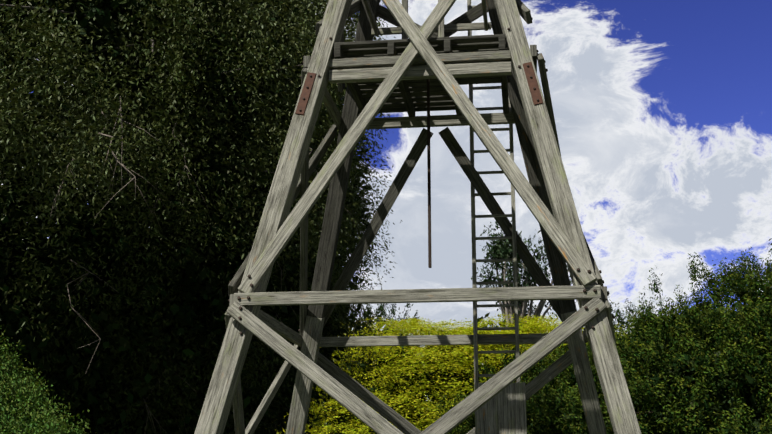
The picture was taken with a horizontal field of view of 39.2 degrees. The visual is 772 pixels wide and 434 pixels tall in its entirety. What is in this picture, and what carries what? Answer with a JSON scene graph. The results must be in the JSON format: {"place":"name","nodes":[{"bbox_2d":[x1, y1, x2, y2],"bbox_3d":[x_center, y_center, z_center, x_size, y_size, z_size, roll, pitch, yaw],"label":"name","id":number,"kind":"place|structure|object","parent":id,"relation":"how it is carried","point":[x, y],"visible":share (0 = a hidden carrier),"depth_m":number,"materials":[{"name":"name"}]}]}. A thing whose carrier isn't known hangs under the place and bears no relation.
{"place":"outdoors","nodes":[
{"label":"outdoors","id":0,"kind":"place"},
{"bbox_2d":[0,0,408,433],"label":"tree","id":1,"kind":"object","parent":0,"point":[350,27],"depth_m":17.17,"materials":[{"name":"green plant"}]},
{"bbox_2d":[1,0,771,433],"label":"sky","id":2,"kind":"structure","parent":0,"point":[662,109],"materials":[{"name":"white"}]},
{"bbox_2d":[85,298,697,428],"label":"conifers","id":3,"kind":"object","parent":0,"point":[383,307],"depth_m":54.03,"materials":[{"name":"green plant"}]},
{"bbox_3d":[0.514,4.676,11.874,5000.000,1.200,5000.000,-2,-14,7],"label":"ground","id":4,"kind":"structure","parent":0,"visible":0},
{"bbox_2d":[0,0,371,433],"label":"tree","id":5,"kind":"object","parent":4,"relation":"on","point":[186,313],"visible":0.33,"depth_m":17.86,"materials":[{"name":"green plant"}]},
{"bbox_2d":[194,0,640,433],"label":"wooden tower","id":6,"kind":"structure","parent":4,"relation":"on","point":[429,65],"depth_m":12.33,"materials":[{"name":"wood"}]},
{"bbox_2d":[275,312,631,433],"bbox_3d":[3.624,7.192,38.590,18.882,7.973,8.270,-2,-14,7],"label":"bush","id":7,"kind":"object","parent":4,"relation":"on","point":[538,326],"depth_m":37.65,"materials":[{"name":"green plant"}]},
{"bbox_2d":[278,306,631,433],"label":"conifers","id":8,"kind":"object","parent":4,"relation":"on","point":[357,347],"depth_m":52.04,"materials":[{"name":"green plant"}]},
{"bbox_2d":[471,220,576,326],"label":"tree","id":9,"kind":"object","parent":4,"relation":"on","point":[504,250],"depth_m":64.83,"materials":[{"name":"green plant"}]},
{"bbox_2d":[431,238,771,433],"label":"bush","id":10,"kind":"object","parent":4,"relation":"on","point":[651,333],"depth_m":28.90,"materials":[{"name":"green plant"}]},
{"bbox_2d":[473,287,771,433],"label":"bush","id":11,"kind":"object","parent":4,"relation":"on","point":[752,399],"visible":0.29,"depth_m":28.40,"materials":[{"name":"green plant"}]},
{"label":"hedge wood","id":12,"kind":"object","parent":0,"visible":0},
{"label":"hedge","id":13,"kind":"object","parent":12,"relation":"attached to","visible":0},
{"bbox_2d":[0,326,95,433],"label":"hedge","id":14,"kind":"object","parent":13,"relation":"attached to","point":[23,404],"visible":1,"depth_m":6.64,"materials":[{"name":"green plant"}]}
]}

